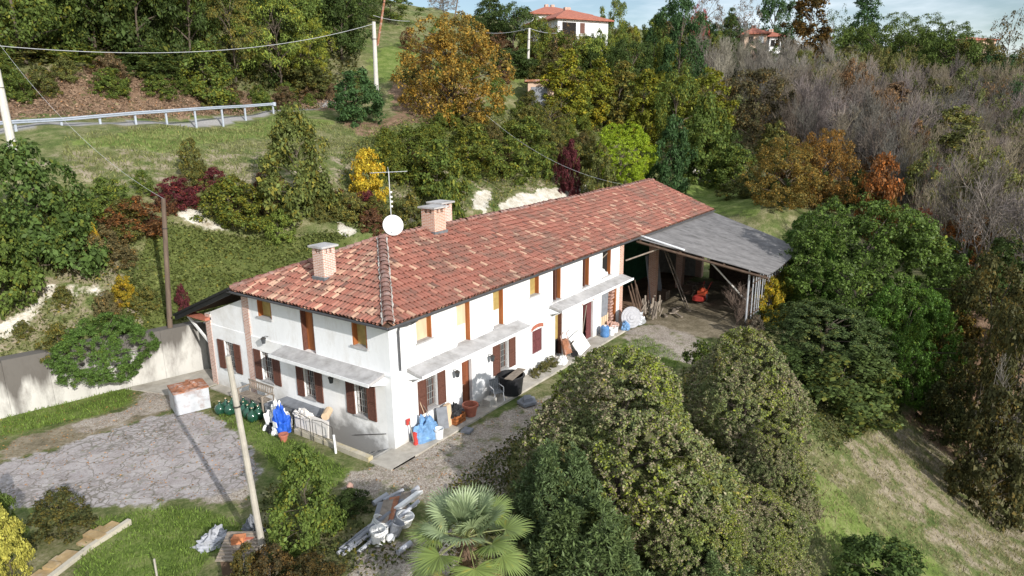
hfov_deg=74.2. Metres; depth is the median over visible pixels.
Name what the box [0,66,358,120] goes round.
dry leaves
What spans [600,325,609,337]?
blue drum
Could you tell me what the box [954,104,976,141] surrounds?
bare tree
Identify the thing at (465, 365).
door
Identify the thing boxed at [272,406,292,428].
white bag
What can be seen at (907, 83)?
bare tree
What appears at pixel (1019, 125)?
thin tree
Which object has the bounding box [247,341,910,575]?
weeds
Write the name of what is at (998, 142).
bare tree
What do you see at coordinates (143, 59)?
shrub
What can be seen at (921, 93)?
bare tree
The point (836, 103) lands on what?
bare tree
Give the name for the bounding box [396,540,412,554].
plastic pipe
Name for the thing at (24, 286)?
shrub
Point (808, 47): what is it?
grey willow
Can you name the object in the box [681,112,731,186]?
shrub
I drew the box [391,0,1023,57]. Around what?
sky
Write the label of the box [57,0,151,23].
woodland tree
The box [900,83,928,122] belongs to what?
bare tree
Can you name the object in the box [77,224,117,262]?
shrub
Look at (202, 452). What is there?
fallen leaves
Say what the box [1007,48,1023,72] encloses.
thin tree
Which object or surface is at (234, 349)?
window
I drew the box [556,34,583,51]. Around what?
broadleaf tree
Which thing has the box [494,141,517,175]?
shrub
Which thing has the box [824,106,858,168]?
bare tree
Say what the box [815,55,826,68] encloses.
thin tree
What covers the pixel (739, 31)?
crest tree
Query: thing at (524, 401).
stone slab
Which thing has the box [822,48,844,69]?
grey willow
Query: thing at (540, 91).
door
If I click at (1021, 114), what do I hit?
broadleaf tree
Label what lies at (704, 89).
thicket tree
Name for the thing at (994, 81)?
bare tree
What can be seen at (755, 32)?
cottage
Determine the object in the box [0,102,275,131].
guardrail
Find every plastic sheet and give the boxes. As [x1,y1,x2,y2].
[190,524,231,553]
[241,514,265,534]
[639,312,645,324]
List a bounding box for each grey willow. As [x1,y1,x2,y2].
[682,20,709,58]
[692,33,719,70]
[703,47,722,74]
[707,51,731,95]
[711,45,728,82]
[718,37,737,84]
[730,42,750,80]
[734,25,757,78]
[735,58,755,99]
[739,59,753,100]
[741,50,764,107]
[749,35,774,90]
[754,43,771,94]
[759,40,779,67]
[760,69,781,121]
[761,49,783,102]
[769,30,805,76]
[770,55,791,90]
[777,34,803,69]
[779,52,794,80]
[785,53,816,108]
[790,55,809,92]
[799,43,819,60]
[810,56,824,81]
[816,39,836,70]
[820,48,833,66]
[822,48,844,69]
[839,53,852,86]
[844,51,865,76]
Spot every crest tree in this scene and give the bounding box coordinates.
[665,12,690,47]
[707,21,722,49]
[718,16,743,42]
[731,28,744,56]
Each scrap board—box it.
[375,502,382,519]
[378,499,393,522]
[388,496,399,520]
[394,494,403,518]
[400,491,410,518]
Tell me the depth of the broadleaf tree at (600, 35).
101.39 m
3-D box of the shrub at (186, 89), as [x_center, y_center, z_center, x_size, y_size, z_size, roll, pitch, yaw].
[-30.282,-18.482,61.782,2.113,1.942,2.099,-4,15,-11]
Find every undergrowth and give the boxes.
[0,20,358,93]
[575,49,1023,308]
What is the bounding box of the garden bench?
[237,378,274,418]
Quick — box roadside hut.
[524,79,555,116]
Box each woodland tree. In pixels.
[0,0,86,63]
[0,0,95,41]
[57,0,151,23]
[57,0,185,61]
[97,0,197,41]
[148,0,241,47]
[170,0,225,31]
[224,0,298,42]
[225,0,305,86]
[260,0,334,46]
[273,0,328,74]
[301,0,360,50]
[330,0,358,38]
[359,0,383,17]
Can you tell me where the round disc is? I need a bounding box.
[621,307,640,327]
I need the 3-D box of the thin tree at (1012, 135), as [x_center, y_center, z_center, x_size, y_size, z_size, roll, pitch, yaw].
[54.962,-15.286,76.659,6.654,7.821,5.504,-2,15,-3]
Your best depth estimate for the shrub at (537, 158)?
66.01 m
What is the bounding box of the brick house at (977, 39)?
[940,37,998,67]
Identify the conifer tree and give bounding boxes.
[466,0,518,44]
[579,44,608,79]
[721,7,741,78]
[835,0,886,65]
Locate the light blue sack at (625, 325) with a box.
[621,320,629,330]
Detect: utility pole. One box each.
[0,70,17,149]
[161,198,172,327]
[372,22,378,89]
[377,0,384,45]
[527,28,529,78]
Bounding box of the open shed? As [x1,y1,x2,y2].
[625,212,797,326]
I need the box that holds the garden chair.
[489,378,504,400]
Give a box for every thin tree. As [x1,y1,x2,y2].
[790,49,815,89]
[804,63,834,113]
[810,65,839,90]
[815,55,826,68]
[828,49,861,89]
[828,57,871,127]
[837,45,865,64]
[837,75,874,137]
[840,56,868,71]
[858,44,897,78]
[859,87,900,154]
[866,52,908,86]
[873,76,893,88]
[880,81,912,138]
[884,58,910,82]
[888,117,931,184]
[891,68,923,96]
[896,114,939,166]
[897,45,932,86]
[897,147,976,220]
[903,135,948,205]
[911,77,932,94]
[916,89,951,143]
[920,85,958,127]
[921,77,945,127]
[928,66,985,112]
[929,124,990,171]
[931,104,983,165]
[937,145,1023,267]
[944,111,999,149]
[946,41,975,73]
[946,55,971,77]
[956,160,1023,213]
[959,36,997,75]
[972,76,1006,111]
[975,44,1007,79]
[975,88,1012,123]
[978,77,1016,123]
[986,214,1023,256]
[987,118,1023,167]
[1000,122,1023,182]
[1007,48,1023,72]
[1009,51,1023,73]
[1011,141,1023,192]
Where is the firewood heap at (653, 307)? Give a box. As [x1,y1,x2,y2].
[641,295,662,319]
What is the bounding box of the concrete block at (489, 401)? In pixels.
[483,395,496,407]
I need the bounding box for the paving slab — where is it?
[460,426,473,433]
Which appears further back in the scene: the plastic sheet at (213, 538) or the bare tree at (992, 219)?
the bare tree at (992, 219)
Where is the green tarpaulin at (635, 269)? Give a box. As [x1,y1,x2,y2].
[623,239,649,286]
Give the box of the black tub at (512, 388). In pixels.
[497,369,524,396]
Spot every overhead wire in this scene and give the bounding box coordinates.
[0,45,161,197]
[2,24,371,52]
[491,119,618,183]
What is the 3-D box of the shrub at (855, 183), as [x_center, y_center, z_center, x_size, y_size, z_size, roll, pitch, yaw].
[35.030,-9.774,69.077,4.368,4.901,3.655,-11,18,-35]
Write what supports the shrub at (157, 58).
on the ground at (712, 318)
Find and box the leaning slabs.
[436,402,451,428]
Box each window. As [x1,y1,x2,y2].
[217,339,242,374]
[253,348,281,386]
[256,300,272,321]
[295,366,323,403]
[345,381,376,421]
[350,322,368,350]
[416,316,434,345]
[417,370,446,415]
[493,336,515,375]
[529,276,540,298]
[531,323,543,353]
[562,22,575,37]
[579,23,584,33]
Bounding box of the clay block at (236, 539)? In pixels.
[230,533,245,544]
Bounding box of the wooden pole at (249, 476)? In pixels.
[225,355,268,563]
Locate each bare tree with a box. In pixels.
[427,0,459,12]
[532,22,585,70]
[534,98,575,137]
[689,0,725,36]
[691,4,710,38]
[729,0,766,42]
[755,65,805,123]
[762,80,782,122]
[774,90,802,136]
[776,66,795,126]
[784,67,807,128]
[785,84,821,143]
[788,60,818,125]
[790,91,821,161]
[791,73,830,141]
[802,64,824,141]
[807,60,848,110]
[807,69,834,144]
[808,86,840,136]
[810,110,860,170]
[811,90,864,141]
[816,3,851,55]
[818,86,842,148]
[819,60,837,106]
[821,107,875,180]
[822,80,840,133]
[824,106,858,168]
[827,82,860,121]
[838,68,872,101]
[840,100,860,151]
[846,73,880,158]
[846,99,865,162]
[850,87,883,123]
[850,122,886,165]
[852,115,900,172]
[853,52,885,86]
[853,100,906,152]
[859,83,889,163]
[860,87,910,157]
[863,55,884,84]
[863,70,890,99]
[864,80,888,130]
[867,121,904,178]
[869,95,932,175]
[873,81,888,116]
[882,99,916,138]
[883,48,918,92]
[886,110,933,205]
[886,145,928,212]
[889,63,921,113]
[891,68,914,100]
[891,86,941,145]
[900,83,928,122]
[902,177,941,217]
[909,62,932,103]
[909,163,947,215]
[912,85,928,109]
[913,60,948,87]
[913,120,947,186]
[914,88,969,131]
[914,151,952,216]
[918,171,964,226]
[919,142,950,191]
[920,85,964,126]
[921,88,967,131]
[924,63,954,94]
[926,148,1019,249]
[933,64,965,123]
[933,97,967,149]
[935,123,961,153]
[936,147,975,236]
[939,84,974,122]
[945,123,1003,178]
[945,171,1023,273]
[947,49,969,79]
[948,147,1023,252]
[950,141,983,163]
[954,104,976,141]
[957,74,982,113]
[961,109,995,142]
[962,63,973,82]
[962,77,992,99]
[963,94,999,130]
[963,104,996,142]
[964,137,1021,172]
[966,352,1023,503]
[967,168,1023,255]
[974,60,993,102]
[976,138,1023,191]
[980,70,1016,98]
[981,89,1019,122]
[982,7,1023,74]
[983,76,1019,121]
[984,56,1022,115]
[987,100,1023,134]
[988,133,1013,166]
[991,127,1023,163]
[993,65,1023,80]
[993,110,1023,147]
[993,134,1023,166]
[996,184,1023,259]
[998,119,1023,158]
[1003,104,1022,139]
[1006,87,1023,122]
[1008,204,1023,255]
[1014,138,1023,185]
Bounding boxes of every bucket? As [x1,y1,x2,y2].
[369,524,385,546]
[370,514,384,524]
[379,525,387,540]
[389,519,404,536]
[396,509,414,528]
[433,426,443,439]
[609,327,614,335]
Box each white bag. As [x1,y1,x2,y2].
[263,410,272,430]
[271,397,280,413]
[271,427,277,435]
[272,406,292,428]
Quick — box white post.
[332,434,336,453]
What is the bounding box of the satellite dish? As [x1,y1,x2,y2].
[383,215,402,235]
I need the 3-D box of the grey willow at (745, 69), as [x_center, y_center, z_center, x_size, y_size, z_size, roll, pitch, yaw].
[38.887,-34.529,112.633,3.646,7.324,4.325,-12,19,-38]
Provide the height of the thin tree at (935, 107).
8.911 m
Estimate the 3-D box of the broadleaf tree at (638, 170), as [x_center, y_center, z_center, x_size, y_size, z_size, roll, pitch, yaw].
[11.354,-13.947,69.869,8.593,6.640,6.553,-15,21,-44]
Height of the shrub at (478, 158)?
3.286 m
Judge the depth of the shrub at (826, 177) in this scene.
66.96 m
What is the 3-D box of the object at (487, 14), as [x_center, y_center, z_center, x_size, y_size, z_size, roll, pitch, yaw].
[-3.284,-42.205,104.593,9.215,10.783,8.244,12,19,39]
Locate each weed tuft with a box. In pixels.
[530,367,540,378]
[537,361,550,372]
[545,355,558,367]
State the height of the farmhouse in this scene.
10.470 m
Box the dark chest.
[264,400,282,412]
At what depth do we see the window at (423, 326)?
27.44 m
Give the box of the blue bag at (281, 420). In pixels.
[272,401,291,433]
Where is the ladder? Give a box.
[662,246,688,307]
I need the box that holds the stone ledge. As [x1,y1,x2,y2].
[277,396,329,426]
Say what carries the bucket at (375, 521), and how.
on the ground at (712, 318)
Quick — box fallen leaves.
[0,390,571,503]
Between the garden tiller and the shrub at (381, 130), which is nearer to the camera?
the garden tiller
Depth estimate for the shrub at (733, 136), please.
85.00 m
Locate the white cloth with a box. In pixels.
[292,408,313,418]
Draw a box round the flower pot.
[278,432,288,441]
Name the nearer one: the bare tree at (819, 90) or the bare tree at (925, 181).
the bare tree at (925, 181)
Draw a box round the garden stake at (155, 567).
[153,558,157,575]
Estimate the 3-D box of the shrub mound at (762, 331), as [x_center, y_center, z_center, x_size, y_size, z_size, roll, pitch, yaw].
[13.349,3.207,37.158,2.480,1.992,2.964,0,15,1]
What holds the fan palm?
on the ground at (712, 318)
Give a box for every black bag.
[266,422,272,433]
[450,401,461,418]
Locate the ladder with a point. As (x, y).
(676, 279)
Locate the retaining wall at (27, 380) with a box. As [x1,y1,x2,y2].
[0,320,210,418]
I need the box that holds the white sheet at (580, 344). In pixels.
[569,329,589,355]
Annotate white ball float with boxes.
[386,533,394,542]
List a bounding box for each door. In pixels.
[300,310,315,353]
[456,302,471,345]
[462,360,479,411]
[493,289,505,329]
[531,87,546,106]
[552,268,561,302]
[555,313,561,353]
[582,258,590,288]
[582,299,593,338]
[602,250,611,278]
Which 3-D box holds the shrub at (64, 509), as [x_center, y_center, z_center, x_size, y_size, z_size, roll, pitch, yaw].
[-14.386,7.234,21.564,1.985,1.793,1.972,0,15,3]
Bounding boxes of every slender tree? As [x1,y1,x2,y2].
[536,47,591,124]
[575,57,616,129]
[605,60,645,134]
[624,68,664,143]
[685,66,739,152]
[773,0,835,73]
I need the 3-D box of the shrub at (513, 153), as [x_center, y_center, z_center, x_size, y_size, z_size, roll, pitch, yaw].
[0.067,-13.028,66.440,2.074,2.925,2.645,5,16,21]
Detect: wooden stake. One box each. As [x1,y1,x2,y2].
[628,286,633,306]
[631,283,637,308]
[634,280,640,311]
[636,284,645,317]
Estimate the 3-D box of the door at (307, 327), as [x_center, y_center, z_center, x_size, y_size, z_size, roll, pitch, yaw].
[-8.510,1.730,28.435,0.960,2.187,0.330,9,18,34]
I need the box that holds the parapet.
[294,427,372,462]
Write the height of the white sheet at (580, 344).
1.076 m
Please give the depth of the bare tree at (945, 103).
85.08 m
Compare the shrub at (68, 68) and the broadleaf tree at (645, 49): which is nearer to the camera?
the shrub at (68, 68)
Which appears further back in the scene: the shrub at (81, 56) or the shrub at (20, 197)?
the shrub at (81, 56)
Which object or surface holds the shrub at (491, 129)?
on the ground at (712, 318)
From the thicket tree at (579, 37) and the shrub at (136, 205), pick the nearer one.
the shrub at (136, 205)
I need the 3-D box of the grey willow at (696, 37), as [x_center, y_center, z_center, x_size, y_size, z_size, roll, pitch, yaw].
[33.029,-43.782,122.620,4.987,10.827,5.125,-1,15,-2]
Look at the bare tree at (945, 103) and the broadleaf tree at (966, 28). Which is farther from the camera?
the broadleaf tree at (966, 28)
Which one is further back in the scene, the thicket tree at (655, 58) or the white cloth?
the thicket tree at (655, 58)
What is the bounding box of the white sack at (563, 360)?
[558,355,567,365]
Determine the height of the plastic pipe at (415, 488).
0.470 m
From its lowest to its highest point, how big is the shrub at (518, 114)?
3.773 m
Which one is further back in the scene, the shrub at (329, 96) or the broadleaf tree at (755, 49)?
the broadleaf tree at (755, 49)
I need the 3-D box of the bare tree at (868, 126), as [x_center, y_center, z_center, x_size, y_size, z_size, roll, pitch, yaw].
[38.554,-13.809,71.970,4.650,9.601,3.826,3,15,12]
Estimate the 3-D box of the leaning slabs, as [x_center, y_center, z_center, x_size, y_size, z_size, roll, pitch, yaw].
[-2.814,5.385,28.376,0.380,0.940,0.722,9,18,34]
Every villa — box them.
[515,4,591,32]
[527,7,613,62]
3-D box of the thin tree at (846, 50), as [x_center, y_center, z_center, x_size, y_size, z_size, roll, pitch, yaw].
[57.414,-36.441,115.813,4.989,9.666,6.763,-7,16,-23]
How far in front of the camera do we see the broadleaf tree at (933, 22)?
135.30 m
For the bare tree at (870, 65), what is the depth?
99.54 m
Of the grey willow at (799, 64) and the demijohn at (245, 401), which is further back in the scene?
the grey willow at (799, 64)
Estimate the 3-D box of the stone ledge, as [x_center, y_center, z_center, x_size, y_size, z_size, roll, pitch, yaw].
[-9.013,5.412,29.213,2.850,0.700,0.600,9,18,34]
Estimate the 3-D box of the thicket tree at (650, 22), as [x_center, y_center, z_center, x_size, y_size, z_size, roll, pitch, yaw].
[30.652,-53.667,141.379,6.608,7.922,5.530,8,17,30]
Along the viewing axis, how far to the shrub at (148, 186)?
39.11 m
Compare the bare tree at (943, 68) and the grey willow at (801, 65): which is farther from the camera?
the grey willow at (801, 65)
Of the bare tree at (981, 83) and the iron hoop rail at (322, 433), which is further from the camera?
the bare tree at (981, 83)
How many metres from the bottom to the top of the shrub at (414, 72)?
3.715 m
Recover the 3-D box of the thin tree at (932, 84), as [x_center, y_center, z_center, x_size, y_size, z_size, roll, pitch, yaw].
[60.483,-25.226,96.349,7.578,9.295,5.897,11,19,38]
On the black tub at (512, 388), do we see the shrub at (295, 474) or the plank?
the plank
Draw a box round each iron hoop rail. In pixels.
[290,412,311,439]
[312,420,333,448]
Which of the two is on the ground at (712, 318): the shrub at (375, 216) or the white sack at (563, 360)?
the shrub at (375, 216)
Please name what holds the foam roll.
on the railing at (318, 426)
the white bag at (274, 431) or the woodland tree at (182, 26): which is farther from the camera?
the woodland tree at (182, 26)
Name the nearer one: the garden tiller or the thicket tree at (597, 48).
the garden tiller
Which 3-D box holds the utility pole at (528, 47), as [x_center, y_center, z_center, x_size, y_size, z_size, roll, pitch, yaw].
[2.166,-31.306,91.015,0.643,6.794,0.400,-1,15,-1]
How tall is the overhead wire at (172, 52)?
4.530 m
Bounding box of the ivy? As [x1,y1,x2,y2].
[99,220,364,335]
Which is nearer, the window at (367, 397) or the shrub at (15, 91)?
the window at (367, 397)
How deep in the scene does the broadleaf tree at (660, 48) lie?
107.71 m
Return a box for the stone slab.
[517,395,535,407]
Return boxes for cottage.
[739,25,771,64]
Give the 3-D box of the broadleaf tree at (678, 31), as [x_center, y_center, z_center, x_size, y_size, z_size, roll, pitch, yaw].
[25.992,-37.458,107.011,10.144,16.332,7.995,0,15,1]
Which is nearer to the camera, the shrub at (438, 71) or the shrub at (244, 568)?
the shrub at (244, 568)
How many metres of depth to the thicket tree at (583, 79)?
93.32 m
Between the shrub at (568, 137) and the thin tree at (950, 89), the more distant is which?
the thin tree at (950, 89)
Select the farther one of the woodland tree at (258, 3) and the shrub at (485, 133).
the woodland tree at (258, 3)
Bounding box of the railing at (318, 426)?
[294,409,328,437]
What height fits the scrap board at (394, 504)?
0.332 m
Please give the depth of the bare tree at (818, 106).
92.38 m
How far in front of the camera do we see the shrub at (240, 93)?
66.57 m
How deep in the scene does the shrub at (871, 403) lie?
33.28 m
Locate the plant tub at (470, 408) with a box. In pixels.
[462,400,478,417]
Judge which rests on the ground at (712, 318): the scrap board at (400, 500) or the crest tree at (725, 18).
the crest tree at (725, 18)
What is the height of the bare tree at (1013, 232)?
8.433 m
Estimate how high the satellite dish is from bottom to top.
1.117 m
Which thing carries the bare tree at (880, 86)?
on the ground at (712, 318)
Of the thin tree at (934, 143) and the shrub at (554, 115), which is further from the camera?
the shrub at (554, 115)
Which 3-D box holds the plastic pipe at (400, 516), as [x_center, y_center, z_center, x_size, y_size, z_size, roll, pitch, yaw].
[-3.869,7.522,21.460,0.136,0.453,2.720,9,18,34]
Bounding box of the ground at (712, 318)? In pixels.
[0,0,1023,575]
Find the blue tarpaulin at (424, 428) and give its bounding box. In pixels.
[413,414,437,443]
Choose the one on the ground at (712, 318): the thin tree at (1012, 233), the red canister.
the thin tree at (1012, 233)
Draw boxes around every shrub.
[0,37,57,62]
[0,53,25,88]
[0,137,112,289]
[0,199,48,320]
[0,489,29,559]
[0,503,35,575]
[1,69,37,104]
[2,258,39,289]
[11,319,34,340]
[24,67,63,97]
[24,485,98,544]
[32,185,110,265]
[33,322,78,363]
[36,43,124,67]
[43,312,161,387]
[49,55,82,83]
[51,285,74,308]
[54,256,76,272]
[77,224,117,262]
[85,51,132,83]
[86,66,132,98]
[86,176,135,217]
[88,222,100,239]
[90,289,123,319]
[94,195,167,240]
[97,199,149,242]
[105,235,138,271]
[110,274,137,307]
[113,47,180,78]
[126,285,161,317]
[129,169,157,197]
[135,55,158,80]
[140,74,178,100]
[143,214,167,236]
[150,175,200,210]
[152,193,178,215]
[170,75,192,94]
[173,284,189,310]
[175,137,206,179]
[175,174,191,195]
[176,41,244,105]
[188,160,212,189]
[189,175,271,232]
[196,166,225,191]
[200,86,221,110]
[205,185,218,206]
[222,191,252,217]
[223,83,244,101]
[223,174,249,194]
[230,98,243,112]
[230,541,260,575]
[247,84,268,100]
[247,542,295,575]
[251,176,284,203]
[252,91,276,110]
[254,170,284,188]
[255,101,344,227]
[257,200,275,221]
[261,208,296,246]
[266,441,350,561]
[272,85,298,109]
[274,56,336,99]
[275,81,298,101]
[278,186,306,210]
[282,552,348,575]
[299,81,324,100]
[301,93,319,108]
[306,198,327,223]
[325,83,338,101]
[325,211,355,224]
[327,66,386,127]
[328,192,367,226]
[333,189,350,208]
[334,487,374,515]
[347,70,368,86]
[348,147,388,203]
[349,191,372,212]
[356,190,382,215]
[356,208,384,236]
[360,195,393,229]
[365,137,410,184]
[374,128,406,165]
[377,127,390,144]
[387,192,421,229]
[396,138,472,206]
[397,126,431,158]
[398,27,421,51]
[400,56,421,85]
[409,149,436,184]
[411,122,445,151]
[412,54,434,80]
[412,139,438,161]
[422,33,439,54]
[422,121,446,139]
[426,20,448,40]
[427,61,456,89]
[430,112,448,132]
[430,169,467,220]
[435,77,459,103]
[441,102,463,131]
[446,122,498,180]
[450,92,475,123]
[452,52,464,70]
[456,115,477,138]
[463,155,483,182]
[464,123,489,151]
[466,56,480,81]
[467,41,486,65]
[468,99,492,121]
[475,143,500,173]
[476,113,495,132]
[481,47,539,76]
[482,136,538,185]
[483,121,504,147]
[488,30,513,58]
[488,74,505,102]
[490,98,507,115]
[491,115,556,159]
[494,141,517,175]
[496,60,510,84]
[499,121,516,138]
[505,142,519,161]
[509,100,525,118]
[515,37,540,58]
[515,44,526,67]
[515,104,540,130]
[515,136,528,149]
[520,89,540,110]
[521,61,537,79]
[521,106,542,122]
[527,129,544,148]
[527,146,553,180]
[533,103,546,120]
[539,27,566,54]
[539,126,557,148]
[540,122,564,146]
[542,147,561,172]
[551,109,563,125]
[551,143,565,159]
[552,139,582,195]
[556,117,577,142]
[562,133,573,146]
[564,142,592,175]
[574,35,604,62]
[574,132,594,157]
[576,115,592,130]
[579,128,597,142]
[580,140,616,193]
[583,139,596,165]
[590,116,602,131]
[644,114,698,193]
[672,91,733,176]
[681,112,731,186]
[701,122,745,162]
[705,145,761,189]
[715,173,765,200]
[723,281,762,324]
[751,275,787,326]
[752,271,778,294]
[753,120,790,163]
[754,344,821,392]
[758,269,795,318]
[760,158,786,197]
[762,168,793,198]
[767,143,795,175]
[769,176,791,207]
[793,168,826,207]
[793,345,904,438]
[807,166,837,201]
[812,156,838,173]
[825,532,927,575]
[836,168,867,210]
[849,155,896,197]
[853,151,905,243]
[853,193,902,235]
[894,225,931,268]
[912,355,978,449]
[919,235,974,298]
[921,225,980,269]
[925,304,985,363]
[934,209,1001,268]
[943,380,1023,532]
[971,236,1023,315]
[992,236,1023,273]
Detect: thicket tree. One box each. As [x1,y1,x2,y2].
[533,50,566,78]
[534,27,569,56]
[537,63,568,108]
[547,48,581,84]
[552,34,582,79]
[555,34,584,67]
[555,88,593,127]
[574,38,611,78]
[577,76,596,105]
[584,68,611,107]
[602,32,616,56]
[608,57,621,85]
[611,64,638,97]
[612,32,633,64]
[614,22,640,49]
[629,49,643,74]
[629,71,646,95]
[632,26,641,45]
[644,82,681,127]
[647,14,664,31]
[647,57,663,90]
[654,40,678,68]
[656,69,668,83]
[658,21,672,44]
[660,76,701,121]
[670,26,691,58]
[673,62,694,84]
[681,38,700,68]
[687,51,700,76]
[692,73,719,106]
[706,30,732,52]
[706,42,726,79]
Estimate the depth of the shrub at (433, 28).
99.20 m
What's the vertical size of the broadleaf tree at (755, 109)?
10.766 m
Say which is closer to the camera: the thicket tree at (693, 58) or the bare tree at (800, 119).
the bare tree at (800, 119)
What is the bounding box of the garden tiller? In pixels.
[692,281,712,301]
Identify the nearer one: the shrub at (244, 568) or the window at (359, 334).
the shrub at (244, 568)
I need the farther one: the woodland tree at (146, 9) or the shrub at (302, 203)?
the woodland tree at (146, 9)
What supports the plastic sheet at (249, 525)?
on the ground at (712, 318)
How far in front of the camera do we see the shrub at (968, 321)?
41.05 m
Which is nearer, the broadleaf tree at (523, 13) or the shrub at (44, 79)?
the shrub at (44, 79)
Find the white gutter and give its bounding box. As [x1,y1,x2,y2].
[394,490,422,509]
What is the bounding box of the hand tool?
[406,418,417,445]
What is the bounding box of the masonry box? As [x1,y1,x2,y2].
[167,378,210,415]
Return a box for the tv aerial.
[371,167,406,213]
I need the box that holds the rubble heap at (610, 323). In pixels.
[605,320,619,326]
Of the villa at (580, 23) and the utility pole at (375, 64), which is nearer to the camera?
the utility pole at (375, 64)
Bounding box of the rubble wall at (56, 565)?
[30,518,131,575]
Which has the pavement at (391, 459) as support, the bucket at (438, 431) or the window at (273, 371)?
the bucket at (438, 431)
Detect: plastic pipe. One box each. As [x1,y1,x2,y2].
[336,505,416,554]
[339,526,367,549]
[342,504,409,555]
[347,511,390,547]
[357,500,419,553]
[372,492,388,505]
[383,488,404,499]
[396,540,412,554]
[410,485,419,493]
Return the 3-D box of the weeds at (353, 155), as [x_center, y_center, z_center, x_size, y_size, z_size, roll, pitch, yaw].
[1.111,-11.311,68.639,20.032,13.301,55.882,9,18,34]
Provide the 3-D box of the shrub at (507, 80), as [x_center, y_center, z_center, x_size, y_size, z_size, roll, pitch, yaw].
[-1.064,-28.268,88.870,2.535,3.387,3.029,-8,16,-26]
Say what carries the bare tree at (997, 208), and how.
on the ground at (712, 318)
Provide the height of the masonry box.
1.132 m
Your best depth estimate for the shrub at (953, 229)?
50.07 m
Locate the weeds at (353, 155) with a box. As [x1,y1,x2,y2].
[336,110,659,233]
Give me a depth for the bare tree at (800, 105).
90.11 m
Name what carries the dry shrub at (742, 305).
on the ground at (712, 318)
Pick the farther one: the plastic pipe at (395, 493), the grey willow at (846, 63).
the grey willow at (846, 63)
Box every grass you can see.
[0,335,680,575]
[61,116,379,187]
[797,411,1023,575]
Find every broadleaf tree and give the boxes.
[0,0,43,46]
[5,0,87,47]
[52,0,137,54]
[86,0,187,61]
[145,0,223,76]
[192,0,271,85]
[220,0,318,86]
[279,15,338,77]
[286,0,344,36]
[313,0,371,59]
[363,0,425,25]
[389,10,515,126]
[481,1,544,56]
[515,14,553,65]
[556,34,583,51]
[586,28,613,71]
[591,120,662,184]
[599,0,627,50]
[602,38,654,100]
[641,14,667,76]
[644,0,711,89]
[650,63,700,152]
[722,67,796,142]
[737,39,767,67]
[738,135,827,210]
[746,0,802,51]
[769,45,794,69]
[788,127,867,213]
[819,25,872,64]
[819,26,883,62]
[844,21,926,76]
[860,11,933,53]
[881,25,955,76]
[884,39,941,71]
[894,12,955,59]
[910,28,983,83]
[932,20,985,62]
[937,248,1023,411]
[964,49,1020,76]
[964,294,1023,505]
[974,74,1023,88]
[980,45,995,67]
[991,53,1023,80]
[993,80,1023,124]
[995,106,1023,166]
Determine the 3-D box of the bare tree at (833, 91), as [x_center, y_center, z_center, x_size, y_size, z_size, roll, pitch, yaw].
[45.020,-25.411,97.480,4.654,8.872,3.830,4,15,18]
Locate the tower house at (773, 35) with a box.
[766,29,784,62]
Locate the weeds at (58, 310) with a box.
[0,187,159,355]
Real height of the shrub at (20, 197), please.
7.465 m
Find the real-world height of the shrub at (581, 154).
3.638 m
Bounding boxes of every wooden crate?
[451,411,465,425]
[658,289,669,300]
[683,283,696,295]
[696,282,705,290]
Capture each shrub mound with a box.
[502,437,612,575]
[514,344,751,563]
[522,489,654,575]
[605,391,646,435]
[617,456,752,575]
[645,537,754,575]
[676,325,817,491]
[681,339,734,399]
[696,484,819,575]
[712,422,824,524]
[732,329,769,362]
[742,314,767,340]
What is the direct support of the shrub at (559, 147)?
on the ground at (712, 318)
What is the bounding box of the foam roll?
[321,407,332,419]
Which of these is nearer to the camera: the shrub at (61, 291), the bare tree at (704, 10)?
the shrub at (61, 291)
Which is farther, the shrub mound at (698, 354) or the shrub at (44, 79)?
the shrub at (44, 79)
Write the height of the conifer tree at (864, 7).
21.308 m
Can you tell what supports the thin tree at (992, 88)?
on the ground at (712, 318)
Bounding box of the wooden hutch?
[215,531,263,575]
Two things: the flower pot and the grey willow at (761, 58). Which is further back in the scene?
the grey willow at (761, 58)
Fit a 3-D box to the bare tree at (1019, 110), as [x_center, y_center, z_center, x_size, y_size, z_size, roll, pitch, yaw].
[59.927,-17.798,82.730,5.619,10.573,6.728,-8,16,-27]
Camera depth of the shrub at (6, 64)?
51.36 m
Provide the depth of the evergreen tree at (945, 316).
37.35 m
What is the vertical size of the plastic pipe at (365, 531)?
0.272 m
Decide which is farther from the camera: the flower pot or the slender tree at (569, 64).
the slender tree at (569, 64)
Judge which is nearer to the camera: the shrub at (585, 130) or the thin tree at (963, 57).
the shrub at (585, 130)
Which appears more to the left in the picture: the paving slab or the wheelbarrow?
the paving slab
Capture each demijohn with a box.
[214,400,224,415]
[221,398,227,405]
[224,401,233,415]
[239,396,248,404]
[240,401,245,415]
[242,404,253,418]
[246,407,257,422]
[248,399,257,409]
[254,405,263,419]
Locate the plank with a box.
[504,368,525,379]
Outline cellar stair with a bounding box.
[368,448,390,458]
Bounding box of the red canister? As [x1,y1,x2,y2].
[346,482,352,490]
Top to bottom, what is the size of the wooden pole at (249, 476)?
7.307 m
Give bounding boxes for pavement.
[125,368,266,404]
[370,321,630,470]
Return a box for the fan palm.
[405,481,532,575]
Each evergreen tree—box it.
[751,298,897,382]
[774,209,844,316]
[776,192,979,361]
[849,276,967,411]
[897,207,940,252]
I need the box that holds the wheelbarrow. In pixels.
[560,329,577,356]
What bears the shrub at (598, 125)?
on the ground at (712, 318)
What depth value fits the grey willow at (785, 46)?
117.51 m
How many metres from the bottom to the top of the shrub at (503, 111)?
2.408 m
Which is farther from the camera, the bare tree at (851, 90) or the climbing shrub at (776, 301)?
the bare tree at (851, 90)
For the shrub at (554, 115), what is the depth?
83.42 m
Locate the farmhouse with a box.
[172,178,715,452]

